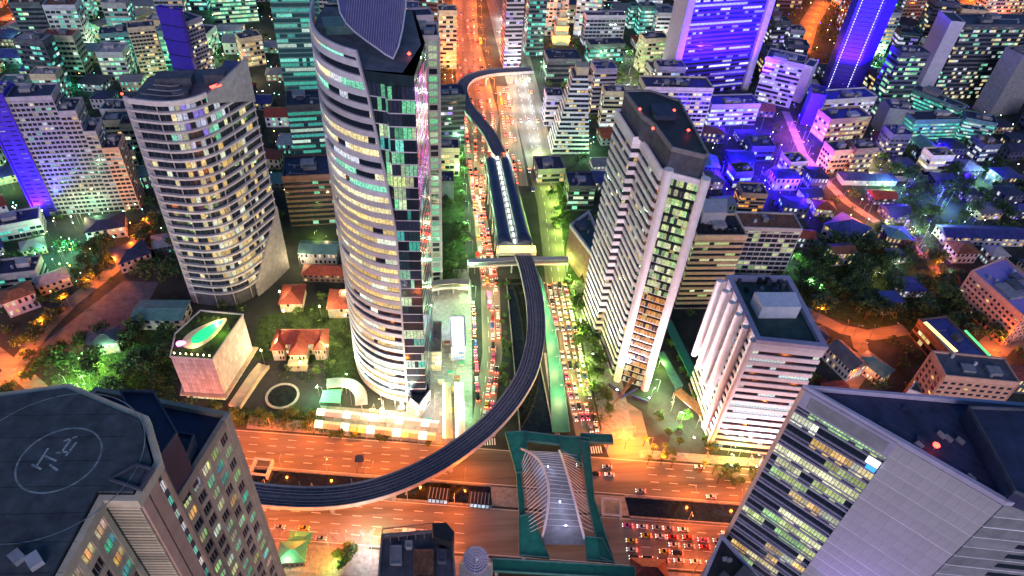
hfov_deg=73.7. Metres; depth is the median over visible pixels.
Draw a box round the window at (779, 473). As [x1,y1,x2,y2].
[776,470,783,476]
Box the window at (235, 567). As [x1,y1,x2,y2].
[232,562,237,575]
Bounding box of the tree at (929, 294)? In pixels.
[920,291,936,302]
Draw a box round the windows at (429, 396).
[411,396,429,414]
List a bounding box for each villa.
[270,329,329,371]
[278,284,306,311]
[297,240,339,264]
[301,264,343,282]
[326,288,348,317]
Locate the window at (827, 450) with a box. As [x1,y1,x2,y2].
[824,446,831,454]
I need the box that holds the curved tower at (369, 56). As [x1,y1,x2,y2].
[309,0,432,402]
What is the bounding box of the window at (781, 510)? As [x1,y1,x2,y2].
[779,507,785,514]
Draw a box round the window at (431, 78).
[429,76,436,81]
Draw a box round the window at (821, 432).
[817,428,825,436]
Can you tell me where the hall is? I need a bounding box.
[836,171,898,185]
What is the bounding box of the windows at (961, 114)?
[955,114,994,141]
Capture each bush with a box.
[500,361,508,366]
[500,372,508,380]
[503,293,510,299]
[503,379,509,386]
[504,340,512,346]
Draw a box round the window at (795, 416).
[791,413,798,420]
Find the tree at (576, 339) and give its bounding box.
[571,333,584,347]
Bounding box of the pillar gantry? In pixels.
[355,455,364,473]
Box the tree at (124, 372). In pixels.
[119,366,134,378]
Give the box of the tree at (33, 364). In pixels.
[23,359,42,373]
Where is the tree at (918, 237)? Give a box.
[909,231,924,243]
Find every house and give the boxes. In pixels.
[0,0,8,7]
[0,19,18,29]
[0,28,19,45]
[0,48,21,63]
[0,61,4,73]
[0,146,6,166]
[0,165,17,185]
[0,194,8,212]
[0,239,4,255]
[0,280,40,317]
[18,65,26,73]
[18,235,48,255]
[31,266,72,295]
[75,73,113,91]
[83,211,127,242]
[85,43,100,62]
[85,325,121,355]
[88,90,118,108]
[109,239,151,273]
[118,74,146,91]
[125,91,136,97]
[130,300,192,329]
[132,0,155,10]
[136,165,152,190]
[150,233,173,255]
[216,24,244,37]
[219,60,240,67]
[221,34,238,53]
[252,82,256,93]
[252,94,273,109]
[262,148,284,169]
[263,40,277,52]
[263,107,289,126]
[265,67,282,80]
[267,172,284,190]
[276,133,293,154]
[278,540,307,566]
[288,531,312,546]
[588,156,608,170]
[592,171,605,190]
[596,127,612,145]
[601,9,622,10]
[610,3,637,15]
[624,85,636,89]
[629,557,667,575]
[630,35,638,48]
[654,3,670,5]
[701,125,726,143]
[703,170,725,188]
[704,153,720,169]
[710,195,738,210]
[722,150,756,169]
[733,129,757,145]
[757,103,775,117]
[767,169,801,190]
[776,195,809,218]
[795,229,816,248]
[796,187,824,203]
[800,166,830,189]
[809,199,836,217]
[810,79,819,85]
[816,63,827,76]
[817,325,831,342]
[820,212,871,244]
[821,380,849,387]
[822,339,868,380]
[823,243,857,265]
[859,350,894,383]
[865,189,898,204]
[869,130,880,142]
[876,290,904,314]
[877,203,912,222]
[877,224,912,249]
[882,247,909,263]
[886,157,916,173]
[895,276,927,297]
[898,17,918,27]
[910,134,936,159]
[926,171,959,189]
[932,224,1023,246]
[937,137,968,158]
[944,241,981,262]
[950,159,985,175]
[955,185,983,201]
[966,201,1003,219]
[977,245,1011,264]
[983,166,1023,185]
[990,184,1023,206]
[992,118,1014,133]
[996,142,1023,160]
[1000,131,1023,142]
[1004,203,1023,219]
[1009,364,1023,393]
[1016,259,1023,271]
[1017,174,1023,185]
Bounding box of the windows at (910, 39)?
[888,31,917,48]
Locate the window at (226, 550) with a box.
[223,544,229,556]
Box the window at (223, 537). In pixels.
[218,533,225,546]
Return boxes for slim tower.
[418,20,442,280]
[625,2,637,28]
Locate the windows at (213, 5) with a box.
[210,0,258,22]
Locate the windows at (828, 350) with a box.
[824,349,864,378]
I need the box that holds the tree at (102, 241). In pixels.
[93,232,114,248]
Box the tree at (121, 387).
[115,382,132,390]
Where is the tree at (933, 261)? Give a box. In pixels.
[923,255,936,267]
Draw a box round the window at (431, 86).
[429,84,436,88]
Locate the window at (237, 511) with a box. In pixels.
[235,504,240,517]
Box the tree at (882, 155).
[877,151,889,163]
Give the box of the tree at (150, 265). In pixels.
[142,257,160,271]
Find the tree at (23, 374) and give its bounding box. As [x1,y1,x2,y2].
[15,364,34,380]
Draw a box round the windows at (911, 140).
[911,140,920,157]
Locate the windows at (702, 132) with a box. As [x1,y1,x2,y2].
[701,132,723,141]
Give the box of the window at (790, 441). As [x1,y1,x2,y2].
[786,437,793,444]
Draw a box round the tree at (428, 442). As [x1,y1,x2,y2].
[425,440,431,446]
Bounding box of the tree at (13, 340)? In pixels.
[7,333,24,347]
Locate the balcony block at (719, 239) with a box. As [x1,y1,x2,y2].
[673,199,747,308]
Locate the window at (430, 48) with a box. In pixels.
[428,46,436,50]
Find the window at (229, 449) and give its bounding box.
[225,444,232,458]
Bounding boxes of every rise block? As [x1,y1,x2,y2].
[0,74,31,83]
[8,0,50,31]
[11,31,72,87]
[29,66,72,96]
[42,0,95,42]
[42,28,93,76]
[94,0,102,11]
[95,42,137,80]
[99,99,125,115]
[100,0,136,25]
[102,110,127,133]
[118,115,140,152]
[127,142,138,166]
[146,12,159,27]
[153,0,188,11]
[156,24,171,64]
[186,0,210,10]
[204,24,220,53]
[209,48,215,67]
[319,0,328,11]
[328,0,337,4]
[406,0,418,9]
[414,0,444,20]
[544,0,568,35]
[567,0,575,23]
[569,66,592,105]
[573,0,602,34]
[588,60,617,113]
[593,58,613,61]
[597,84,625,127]
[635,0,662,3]
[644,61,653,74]
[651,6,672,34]
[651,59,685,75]
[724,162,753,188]
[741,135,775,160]
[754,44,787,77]
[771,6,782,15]
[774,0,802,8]
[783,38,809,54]
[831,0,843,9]
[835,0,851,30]
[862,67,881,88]
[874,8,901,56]
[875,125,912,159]
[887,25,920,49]
[896,0,926,20]
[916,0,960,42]
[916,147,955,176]
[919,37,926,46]
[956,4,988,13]
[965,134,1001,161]
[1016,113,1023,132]
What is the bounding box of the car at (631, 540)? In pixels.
[626,538,636,543]
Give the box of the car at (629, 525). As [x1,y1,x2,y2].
[622,523,632,527]
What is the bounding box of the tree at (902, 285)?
[883,275,906,291]
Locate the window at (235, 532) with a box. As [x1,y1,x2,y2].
[231,528,237,540]
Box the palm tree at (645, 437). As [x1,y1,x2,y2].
[641,435,648,445]
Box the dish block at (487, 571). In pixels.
[459,561,492,575]
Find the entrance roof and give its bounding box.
[319,389,342,409]
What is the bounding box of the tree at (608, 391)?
[599,384,612,398]
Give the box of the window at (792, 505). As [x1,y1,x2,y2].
[789,503,796,509]
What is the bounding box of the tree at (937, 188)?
[931,184,944,195]
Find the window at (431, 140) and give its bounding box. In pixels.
[430,139,437,143]
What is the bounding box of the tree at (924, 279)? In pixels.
[916,272,934,287]
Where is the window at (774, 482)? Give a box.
[771,479,778,485]
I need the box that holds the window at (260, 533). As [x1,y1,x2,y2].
[257,530,262,541]
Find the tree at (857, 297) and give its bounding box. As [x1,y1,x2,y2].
[848,292,867,310]
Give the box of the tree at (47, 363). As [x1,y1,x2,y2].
[36,354,56,368]
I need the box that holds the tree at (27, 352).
[18,348,35,360]
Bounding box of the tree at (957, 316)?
[949,310,969,323]
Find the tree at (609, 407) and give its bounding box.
[605,403,615,413]
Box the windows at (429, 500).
[428,499,446,503]
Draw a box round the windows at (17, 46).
[15,41,71,85]
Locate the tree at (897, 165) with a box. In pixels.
[886,160,907,173]
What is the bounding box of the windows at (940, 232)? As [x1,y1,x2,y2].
[934,227,1023,245]
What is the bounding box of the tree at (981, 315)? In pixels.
[972,310,987,323]
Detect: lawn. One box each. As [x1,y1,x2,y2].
[63,294,180,402]
[233,411,318,423]
[247,301,358,410]
[442,147,464,278]
[556,177,593,396]
[791,223,961,338]
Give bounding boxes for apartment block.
[0,81,58,216]
[0,206,45,242]
[5,82,99,214]
[57,97,113,211]
[83,117,125,210]
[101,133,144,209]
[637,75,713,136]
[903,350,1020,400]
[907,380,922,393]
[953,257,1023,345]
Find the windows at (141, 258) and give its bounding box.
[118,254,149,271]
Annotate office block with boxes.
[82,0,97,19]
[90,7,154,39]
[98,24,137,66]
[210,0,259,23]
[235,29,266,66]
[437,3,456,68]
[441,83,465,145]
[441,138,459,175]
[442,171,453,202]
[532,155,565,182]
[541,88,562,125]
[542,48,580,82]
[563,171,595,210]
[580,11,626,45]
[584,37,625,62]
[633,31,666,72]
[634,1,655,34]
[704,93,760,125]
[733,181,767,211]
[754,47,806,107]
[762,16,791,44]
[777,151,807,174]
[787,24,805,38]
[792,58,818,102]
[800,84,826,125]
[810,106,871,141]
[815,140,852,173]
[821,87,877,113]
[844,138,878,170]
[871,97,915,130]
[901,110,963,142]
[908,85,967,114]
[909,316,990,356]
[954,109,997,141]
[974,0,1023,13]
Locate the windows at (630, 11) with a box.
[625,8,636,27]
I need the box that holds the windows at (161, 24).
[161,24,193,69]
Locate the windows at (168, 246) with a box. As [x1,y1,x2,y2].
[155,246,173,254]
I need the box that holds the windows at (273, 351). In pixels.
[273,351,284,358]
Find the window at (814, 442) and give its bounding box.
[811,438,818,446]
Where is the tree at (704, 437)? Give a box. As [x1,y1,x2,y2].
[701,434,708,444]
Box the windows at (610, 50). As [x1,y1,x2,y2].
[584,45,623,61]
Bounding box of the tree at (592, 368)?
[588,363,596,376]
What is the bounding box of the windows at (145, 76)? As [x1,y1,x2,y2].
[121,76,146,89]
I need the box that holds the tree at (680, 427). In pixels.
[676,425,682,431]
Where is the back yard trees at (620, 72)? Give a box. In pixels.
[0,0,1023,403]
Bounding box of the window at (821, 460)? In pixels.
[818,457,825,464]
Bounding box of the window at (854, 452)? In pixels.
[851,448,859,456]
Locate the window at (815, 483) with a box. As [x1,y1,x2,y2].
[812,480,819,487]
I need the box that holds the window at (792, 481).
[788,477,794,484]
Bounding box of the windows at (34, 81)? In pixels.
[33,74,70,96]
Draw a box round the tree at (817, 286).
[809,280,826,294]
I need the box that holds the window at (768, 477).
[766,475,772,481]
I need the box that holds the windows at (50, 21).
[45,4,95,42]
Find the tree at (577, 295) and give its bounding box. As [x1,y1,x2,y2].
[571,290,583,302]
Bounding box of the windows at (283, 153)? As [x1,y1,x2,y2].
[266,153,283,167]
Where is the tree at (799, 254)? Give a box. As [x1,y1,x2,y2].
[794,250,805,263]
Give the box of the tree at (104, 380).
[96,375,116,387]
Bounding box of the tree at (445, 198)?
[442,194,450,205]
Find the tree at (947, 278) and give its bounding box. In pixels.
[935,275,954,287]
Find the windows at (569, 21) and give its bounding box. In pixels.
[567,10,574,22]
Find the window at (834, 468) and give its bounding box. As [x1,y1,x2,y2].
[830,465,838,472]
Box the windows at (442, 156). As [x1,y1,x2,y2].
[441,155,458,174]
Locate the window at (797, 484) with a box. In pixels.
[794,481,801,488]
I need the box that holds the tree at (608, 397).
[605,392,614,400]
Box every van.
[491,342,494,349]
[491,385,495,393]
[578,351,582,358]
[587,389,591,398]
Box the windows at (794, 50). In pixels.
[783,44,806,54]
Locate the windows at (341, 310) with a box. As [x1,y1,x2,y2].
[329,309,348,316]
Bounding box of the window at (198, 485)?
[194,476,201,491]
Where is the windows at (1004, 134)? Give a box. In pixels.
[1001,134,1023,142]
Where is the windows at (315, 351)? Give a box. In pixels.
[315,351,325,358]
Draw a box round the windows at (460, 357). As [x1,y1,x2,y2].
[452,352,464,359]
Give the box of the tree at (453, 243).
[449,240,456,247]
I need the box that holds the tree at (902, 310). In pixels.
[893,305,906,313]
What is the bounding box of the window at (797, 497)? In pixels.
[795,494,801,501]
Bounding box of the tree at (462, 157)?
[459,154,465,161]
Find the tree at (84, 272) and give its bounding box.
[79,264,99,279]
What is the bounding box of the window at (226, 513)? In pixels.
[222,507,229,521]
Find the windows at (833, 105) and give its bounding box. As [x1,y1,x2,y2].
[821,100,874,113]
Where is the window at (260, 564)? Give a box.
[257,561,262,572]
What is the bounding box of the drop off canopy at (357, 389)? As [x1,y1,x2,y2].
[326,378,367,412]
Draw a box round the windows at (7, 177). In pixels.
[0,175,15,183]
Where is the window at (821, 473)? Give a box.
[818,470,825,477]
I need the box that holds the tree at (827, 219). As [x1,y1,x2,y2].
[821,216,831,222]
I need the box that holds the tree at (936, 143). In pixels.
[929,139,940,146]
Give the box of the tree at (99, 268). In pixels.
[86,263,105,278]
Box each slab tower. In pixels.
[407,7,433,21]
[915,10,965,86]
[972,45,1023,115]
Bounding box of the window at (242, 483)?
[238,479,244,491]
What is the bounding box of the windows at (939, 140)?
[938,140,965,157]
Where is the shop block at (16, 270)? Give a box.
[0,254,48,288]
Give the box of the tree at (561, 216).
[555,214,565,222]
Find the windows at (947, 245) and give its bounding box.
[944,244,977,261]
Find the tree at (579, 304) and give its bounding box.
[569,299,584,310]
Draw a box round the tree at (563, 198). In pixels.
[558,195,566,205]
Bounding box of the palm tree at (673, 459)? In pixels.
[670,457,677,467]
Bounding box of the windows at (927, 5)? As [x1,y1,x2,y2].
[916,1,957,41]
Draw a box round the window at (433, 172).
[431,170,438,174]
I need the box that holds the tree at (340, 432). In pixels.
[336,428,345,438]
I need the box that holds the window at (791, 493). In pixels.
[789,490,795,497]
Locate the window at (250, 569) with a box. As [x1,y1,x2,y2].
[247,566,252,575]
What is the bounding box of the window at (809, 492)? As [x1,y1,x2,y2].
[806,489,813,496]
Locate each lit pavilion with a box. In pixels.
[431,321,441,370]
[449,316,465,360]
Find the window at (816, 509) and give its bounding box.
[813,506,820,512]
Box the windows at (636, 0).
[636,0,662,2]
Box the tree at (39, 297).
[33,293,48,305]
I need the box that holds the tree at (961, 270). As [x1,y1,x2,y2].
[954,267,965,276]
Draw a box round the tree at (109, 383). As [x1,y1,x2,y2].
[103,376,119,387]
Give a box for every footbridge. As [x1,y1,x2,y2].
[431,279,469,294]
[467,257,568,274]
[492,430,635,575]
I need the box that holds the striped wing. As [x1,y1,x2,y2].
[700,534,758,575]
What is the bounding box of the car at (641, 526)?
[637,524,646,528]
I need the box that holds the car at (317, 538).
[315,536,326,540]
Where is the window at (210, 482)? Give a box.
[208,473,215,487]
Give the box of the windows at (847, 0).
[836,0,850,29]
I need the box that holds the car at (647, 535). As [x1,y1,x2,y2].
[641,533,651,537]
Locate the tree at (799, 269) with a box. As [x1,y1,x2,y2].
[792,262,805,275]
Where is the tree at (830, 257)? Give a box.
[825,252,843,268]
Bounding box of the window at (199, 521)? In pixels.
[194,516,202,530]
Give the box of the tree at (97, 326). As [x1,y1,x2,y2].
[88,319,109,334]
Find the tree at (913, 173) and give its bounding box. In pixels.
[902,167,917,180]
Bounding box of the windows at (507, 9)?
[500,0,523,65]
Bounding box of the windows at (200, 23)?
[187,22,212,68]
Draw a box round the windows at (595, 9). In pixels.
[574,0,601,33]
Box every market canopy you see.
[314,420,436,445]
[316,408,440,431]
[442,382,452,443]
[454,382,465,437]
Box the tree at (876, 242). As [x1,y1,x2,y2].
[863,235,882,253]
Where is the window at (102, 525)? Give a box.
[94,517,106,538]
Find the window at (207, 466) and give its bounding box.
[202,461,210,475]
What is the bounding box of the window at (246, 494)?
[242,490,248,502]
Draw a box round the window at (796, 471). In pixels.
[793,468,800,475]
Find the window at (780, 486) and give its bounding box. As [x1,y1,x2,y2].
[777,483,783,489]
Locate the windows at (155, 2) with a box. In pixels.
[154,0,188,11]
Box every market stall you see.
[369,408,375,413]
[454,375,459,380]
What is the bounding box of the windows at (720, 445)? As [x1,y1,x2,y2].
[690,368,808,451]
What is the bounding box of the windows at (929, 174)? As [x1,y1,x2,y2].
[928,174,957,188]
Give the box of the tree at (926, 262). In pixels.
[914,254,932,268]
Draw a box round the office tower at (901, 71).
[870,45,930,119]
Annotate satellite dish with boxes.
[463,546,488,573]
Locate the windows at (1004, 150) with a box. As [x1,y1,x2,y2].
[997,146,1023,159]
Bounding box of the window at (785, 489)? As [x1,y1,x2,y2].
[783,486,789,493]
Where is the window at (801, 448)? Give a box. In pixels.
[798,445,806,452]
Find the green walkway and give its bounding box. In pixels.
[536,268,569,432]
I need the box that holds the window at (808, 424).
[804,420,811,428]
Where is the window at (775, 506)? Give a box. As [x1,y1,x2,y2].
[773,504,779,510]
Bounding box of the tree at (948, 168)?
[941,164,955,172]
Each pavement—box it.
[246,269,763,575]
[544,353,559,434]
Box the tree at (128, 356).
[123,349,145,362]
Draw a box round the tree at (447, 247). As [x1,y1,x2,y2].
[442,244,450,252]
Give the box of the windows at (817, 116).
[811,115,868,140]
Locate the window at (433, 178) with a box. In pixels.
[431,176,438,180]
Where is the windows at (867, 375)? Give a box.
[863,367,888,383]
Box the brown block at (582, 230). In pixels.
[565,210,595,285]
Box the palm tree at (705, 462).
[700,460,708,470]
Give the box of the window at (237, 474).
[234,468,240,480]
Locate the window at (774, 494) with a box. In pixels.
[772,491,778,497]
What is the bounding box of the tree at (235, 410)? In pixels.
[228,406,239,415]
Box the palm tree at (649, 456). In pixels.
[645,454,653,464]
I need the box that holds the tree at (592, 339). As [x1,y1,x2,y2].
[586,335,598,345]
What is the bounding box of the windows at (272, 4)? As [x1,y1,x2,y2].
[270,0,318,91]
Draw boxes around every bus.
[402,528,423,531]
[475,252,479,258]
[486,291,491,306]
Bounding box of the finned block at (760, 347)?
[688,275,828,454]
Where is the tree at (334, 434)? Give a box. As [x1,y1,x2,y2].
[330,430,338,437]
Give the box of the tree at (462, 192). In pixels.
[456,189,465,197]
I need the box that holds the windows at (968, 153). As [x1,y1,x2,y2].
[966,141,997,160]
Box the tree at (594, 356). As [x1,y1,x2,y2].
[591,352,601,362]
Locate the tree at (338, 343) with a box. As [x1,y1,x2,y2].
[332,339,345,348]
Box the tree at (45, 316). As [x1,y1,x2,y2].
[37,307,57,324]
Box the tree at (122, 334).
[114,329,137,345]
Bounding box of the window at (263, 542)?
[260,538,265,549]
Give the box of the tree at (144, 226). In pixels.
[132,221,152,236]
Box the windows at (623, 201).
[582,122,665,384]
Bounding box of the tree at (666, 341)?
[664,337,671,344]
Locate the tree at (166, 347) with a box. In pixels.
[152,341,171,361]
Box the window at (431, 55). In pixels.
[429,53,436,58]
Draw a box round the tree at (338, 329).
[334,325,345,334]
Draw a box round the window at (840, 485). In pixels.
[837,483,845,490]
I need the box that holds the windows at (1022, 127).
[1017,114,1023,130]
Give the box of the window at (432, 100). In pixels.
[429,98,437,102]
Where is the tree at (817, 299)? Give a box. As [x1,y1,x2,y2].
[810,290,833,311]
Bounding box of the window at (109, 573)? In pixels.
[105,569,113,575]
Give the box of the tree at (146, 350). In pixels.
[131,346,153,362]
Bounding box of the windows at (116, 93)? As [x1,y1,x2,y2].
[91,93,118,107]
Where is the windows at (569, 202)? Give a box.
[563,180,594,208]
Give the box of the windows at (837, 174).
[837,174,895,184]
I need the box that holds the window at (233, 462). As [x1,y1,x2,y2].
[230,456,236,469]
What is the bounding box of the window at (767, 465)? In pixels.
[765,462,771,469]
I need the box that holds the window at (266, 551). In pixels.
[264,547,268,557]
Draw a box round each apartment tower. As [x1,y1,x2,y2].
[126,19,167,77]
[155,5,197,70]
[183,11,213,68]
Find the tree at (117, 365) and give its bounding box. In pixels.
[109,362,121,375]
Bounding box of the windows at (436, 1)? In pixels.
[414,0,444,19]
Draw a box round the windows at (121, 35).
[100,35,137,65]
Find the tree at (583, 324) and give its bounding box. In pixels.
[574,319,589,329]
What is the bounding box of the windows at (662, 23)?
[652,15,670,32]
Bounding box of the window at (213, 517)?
[209,511,216,525]
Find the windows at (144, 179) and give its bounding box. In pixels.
[140,177,152,187]
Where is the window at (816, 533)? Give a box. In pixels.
[813,531,820,537]
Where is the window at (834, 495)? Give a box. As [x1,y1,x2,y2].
[831,492,838,499]
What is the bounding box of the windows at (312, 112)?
[288,108,325,153]
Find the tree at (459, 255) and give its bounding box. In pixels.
[457,252,467,259]
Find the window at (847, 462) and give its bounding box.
[843,459,852,466]
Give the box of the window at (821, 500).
[818,497,825,504]
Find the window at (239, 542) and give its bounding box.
[235,538,241,550]
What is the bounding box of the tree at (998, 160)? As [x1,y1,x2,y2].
[991,157,1006,164]
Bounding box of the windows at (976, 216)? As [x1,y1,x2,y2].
[968,206,1001,218]
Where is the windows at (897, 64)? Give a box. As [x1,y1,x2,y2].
[870,49,928,118]
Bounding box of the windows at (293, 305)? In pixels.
[281,292,305,310]
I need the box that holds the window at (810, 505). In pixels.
[807,502,814,508]
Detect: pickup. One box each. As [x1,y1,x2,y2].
[476,392,479,400]
[575,361,579,369]
[588,423,593,432]
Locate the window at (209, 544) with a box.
[205,538,212,552]
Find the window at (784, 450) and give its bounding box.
[780,447,788,454]
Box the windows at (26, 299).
[2,293,39,314]
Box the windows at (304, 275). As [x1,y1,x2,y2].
[304,275,343,281]
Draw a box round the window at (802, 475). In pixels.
[799,472,807,479]
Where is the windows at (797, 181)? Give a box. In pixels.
[768,171,798,188]
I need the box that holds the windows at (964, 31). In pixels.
[934,29,1023,97]
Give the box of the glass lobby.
[410,378,430,417]
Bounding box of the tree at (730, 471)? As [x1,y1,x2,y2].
[723,467,732,476]
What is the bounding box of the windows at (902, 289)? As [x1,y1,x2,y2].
[900,289,924,296]
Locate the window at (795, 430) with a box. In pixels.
[791,427,799,434]
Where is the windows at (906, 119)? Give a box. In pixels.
[901,118,960,142]
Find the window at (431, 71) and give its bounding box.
[429,69,436,73]
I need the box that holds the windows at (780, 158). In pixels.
[778,158,802,173]
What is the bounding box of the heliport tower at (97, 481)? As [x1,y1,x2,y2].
[0,384,285,575]
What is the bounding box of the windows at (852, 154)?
[844,151,876,170]
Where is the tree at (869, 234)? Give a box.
[862,231,877,246]
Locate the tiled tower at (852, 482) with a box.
[724,385,1023,575]
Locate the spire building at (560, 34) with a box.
[551,0,570,44]
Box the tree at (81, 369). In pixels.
[73,360,101,379]
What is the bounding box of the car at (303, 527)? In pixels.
[298,525,309,530]
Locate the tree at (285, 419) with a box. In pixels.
[281,414,289,423]
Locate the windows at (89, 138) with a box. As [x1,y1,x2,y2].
[87,125,123,209]
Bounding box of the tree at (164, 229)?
[159,224,168,232]
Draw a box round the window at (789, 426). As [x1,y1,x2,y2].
[786,423,793,430]
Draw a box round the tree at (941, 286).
[930,278,956,298]
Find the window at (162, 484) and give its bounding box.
[160,480,165,491]
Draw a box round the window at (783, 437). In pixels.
[780,434,787,440]
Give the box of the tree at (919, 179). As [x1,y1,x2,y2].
[912,174,927,183]
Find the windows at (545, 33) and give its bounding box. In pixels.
[544,0,567,34]
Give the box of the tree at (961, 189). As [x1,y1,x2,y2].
[950,181,970,195]
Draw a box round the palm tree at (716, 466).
[710,464,719,473]
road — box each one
[235,429,757,502]
[264,500,727,571]
[452,0,502,424]
[486,0,600,435]
[496,86,527,185]
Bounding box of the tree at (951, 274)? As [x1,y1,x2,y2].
[938,271,958,284]
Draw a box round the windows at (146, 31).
[129,31,166,77]
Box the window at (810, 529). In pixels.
[807,527,814,533]
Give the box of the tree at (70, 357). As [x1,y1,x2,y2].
[53,350,76,369]
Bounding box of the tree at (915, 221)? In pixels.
[903,213,919,228]
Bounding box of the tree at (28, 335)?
[19,330,39,344]
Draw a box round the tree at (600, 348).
[593,344,606,353]
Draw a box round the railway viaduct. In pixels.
[253,66,544,514]
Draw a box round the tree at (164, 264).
[158,256,176,272]
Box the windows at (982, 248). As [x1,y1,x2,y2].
[978,248,1007,263]
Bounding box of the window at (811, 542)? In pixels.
[808,539,814,545]
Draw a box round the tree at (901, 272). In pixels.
[892,264,907,275]
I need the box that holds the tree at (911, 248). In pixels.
[899,241,917,253]
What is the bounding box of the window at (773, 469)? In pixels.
[771,466,777,473]
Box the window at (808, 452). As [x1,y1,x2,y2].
[805,448,812,456]
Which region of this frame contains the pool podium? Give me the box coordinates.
[169,310,257,399]
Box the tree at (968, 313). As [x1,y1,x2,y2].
[963,310,976,320]
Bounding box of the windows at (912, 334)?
[910,326,937,353]
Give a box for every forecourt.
[243,359,327,413]
[318,289,456,444]
[643,330,746,452]
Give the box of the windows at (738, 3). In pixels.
[682,0,766,90]
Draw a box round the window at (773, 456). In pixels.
[770,453,776,460]
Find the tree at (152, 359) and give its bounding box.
[146,351,166,365]
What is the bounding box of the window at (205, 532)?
[200,527,207,542]
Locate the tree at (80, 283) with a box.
[74,278,90,289]
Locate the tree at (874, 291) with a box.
[863,285,878,297]
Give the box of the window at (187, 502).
[184,495,191,507]
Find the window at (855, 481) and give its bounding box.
[850,477,858,484]
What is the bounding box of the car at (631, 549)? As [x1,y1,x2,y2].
[626,547,636,551]
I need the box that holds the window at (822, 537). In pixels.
[819,535,826,541]
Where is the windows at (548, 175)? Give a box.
[533,164,563,181]
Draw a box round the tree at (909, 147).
[905,142,915,153]
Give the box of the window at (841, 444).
[837,440,845,448]
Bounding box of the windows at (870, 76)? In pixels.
[863,73,876,88]
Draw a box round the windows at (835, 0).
[832,0,843,8]
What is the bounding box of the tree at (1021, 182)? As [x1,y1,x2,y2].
[1015,179,1023,188]
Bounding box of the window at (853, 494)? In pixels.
[850,491,858,498]
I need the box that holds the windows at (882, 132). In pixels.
[876,131,908,158]
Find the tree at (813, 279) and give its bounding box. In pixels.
[805,273,822,288]
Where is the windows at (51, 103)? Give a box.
[10,91,97,213]
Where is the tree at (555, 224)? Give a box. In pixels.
[551,221,560,229]
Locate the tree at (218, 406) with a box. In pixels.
[211,402,222,409]
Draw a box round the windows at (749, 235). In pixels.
[735,231,798,273]
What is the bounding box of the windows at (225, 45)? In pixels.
[224,44,238,52]
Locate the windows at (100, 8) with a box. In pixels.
[94,2,102,9]
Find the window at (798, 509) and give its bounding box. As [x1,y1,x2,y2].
[795,507,802,513]
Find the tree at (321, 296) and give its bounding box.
[316,291,328,301]
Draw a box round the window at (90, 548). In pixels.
[81,542,94,563]
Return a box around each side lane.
[0,13,13,20]
[0,209,161,385]
[0,347,47,388]
[761,152,806,176]
[782,111,878,222]
[799,0,831,54]
[812,310,909,339]
[834,173,912,181]
[843,328,868,388]
[913,246,942,275]
[960,0,975,4]
[979,335,1023,357]
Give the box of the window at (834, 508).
[831,505,838,512]
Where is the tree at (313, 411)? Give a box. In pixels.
[306,409,315,416]
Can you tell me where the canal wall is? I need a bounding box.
[248,278,739,525]
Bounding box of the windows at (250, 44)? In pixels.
[237,39,265,65]
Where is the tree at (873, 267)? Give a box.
[863,260,880,276]
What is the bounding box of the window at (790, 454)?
[787,451,794,458]
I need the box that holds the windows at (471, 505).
[470,504,488,508]
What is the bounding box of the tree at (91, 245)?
[82,237,97,253]
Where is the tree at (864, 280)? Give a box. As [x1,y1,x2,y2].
[848,269,872,288]
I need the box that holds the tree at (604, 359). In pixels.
[592,352,608,363]
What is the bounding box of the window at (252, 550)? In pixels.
[250,543,255,554]
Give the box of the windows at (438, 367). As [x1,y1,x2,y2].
[431,358,440,368]
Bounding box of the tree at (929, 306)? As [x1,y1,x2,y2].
[914,295,940,314]
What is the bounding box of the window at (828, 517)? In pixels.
[825,514,832,520]
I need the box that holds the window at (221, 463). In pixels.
[217,459,224,472]
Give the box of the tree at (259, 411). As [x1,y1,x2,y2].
[256,406,266,414]
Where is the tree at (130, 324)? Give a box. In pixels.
[121,312,146,333]
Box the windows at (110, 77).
[78,77,112,90]
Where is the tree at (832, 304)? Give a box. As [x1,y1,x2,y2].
[821,294,838,313]
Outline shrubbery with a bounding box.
[40,146,963,434]
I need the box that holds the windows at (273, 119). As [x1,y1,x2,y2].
[266,118,286,125]
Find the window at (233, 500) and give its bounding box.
[230,493,237,506]
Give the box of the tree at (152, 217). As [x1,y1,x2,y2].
[142,209,160,227]
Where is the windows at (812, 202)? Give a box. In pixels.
[810,202,834,216]
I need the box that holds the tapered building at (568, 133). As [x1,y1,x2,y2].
[547,62,589,153]
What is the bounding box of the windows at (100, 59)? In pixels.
[98,50,136,79]
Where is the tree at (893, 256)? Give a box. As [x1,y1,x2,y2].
[883,250,903,266]
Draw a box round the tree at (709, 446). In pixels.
[705,441,719,452]
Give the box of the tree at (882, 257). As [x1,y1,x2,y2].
[877,253,889,264]
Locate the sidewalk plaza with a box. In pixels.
[270,529,376,575]
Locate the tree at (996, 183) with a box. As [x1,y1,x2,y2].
[991,181,1007,187]
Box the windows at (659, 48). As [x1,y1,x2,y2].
[634,39,664,71]
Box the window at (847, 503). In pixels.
[843,500,851,507]
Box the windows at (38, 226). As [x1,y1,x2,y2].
[0,215,44,240]
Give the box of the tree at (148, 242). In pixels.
[144,239,153,247]
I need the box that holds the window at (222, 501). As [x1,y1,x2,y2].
[217,497,224,510]
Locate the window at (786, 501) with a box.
[783,499,790,505]
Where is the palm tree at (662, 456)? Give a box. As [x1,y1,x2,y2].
[658,454,666,464]
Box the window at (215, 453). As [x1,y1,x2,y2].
[211,446,219,460]
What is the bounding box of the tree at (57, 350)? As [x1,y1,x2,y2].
[38,343,63,364]
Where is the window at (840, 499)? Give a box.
[837,496,844,503]
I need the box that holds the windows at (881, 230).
[878,230,908,247]
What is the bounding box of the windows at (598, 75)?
[588,68,615,112]
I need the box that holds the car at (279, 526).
[274,524,284,529]

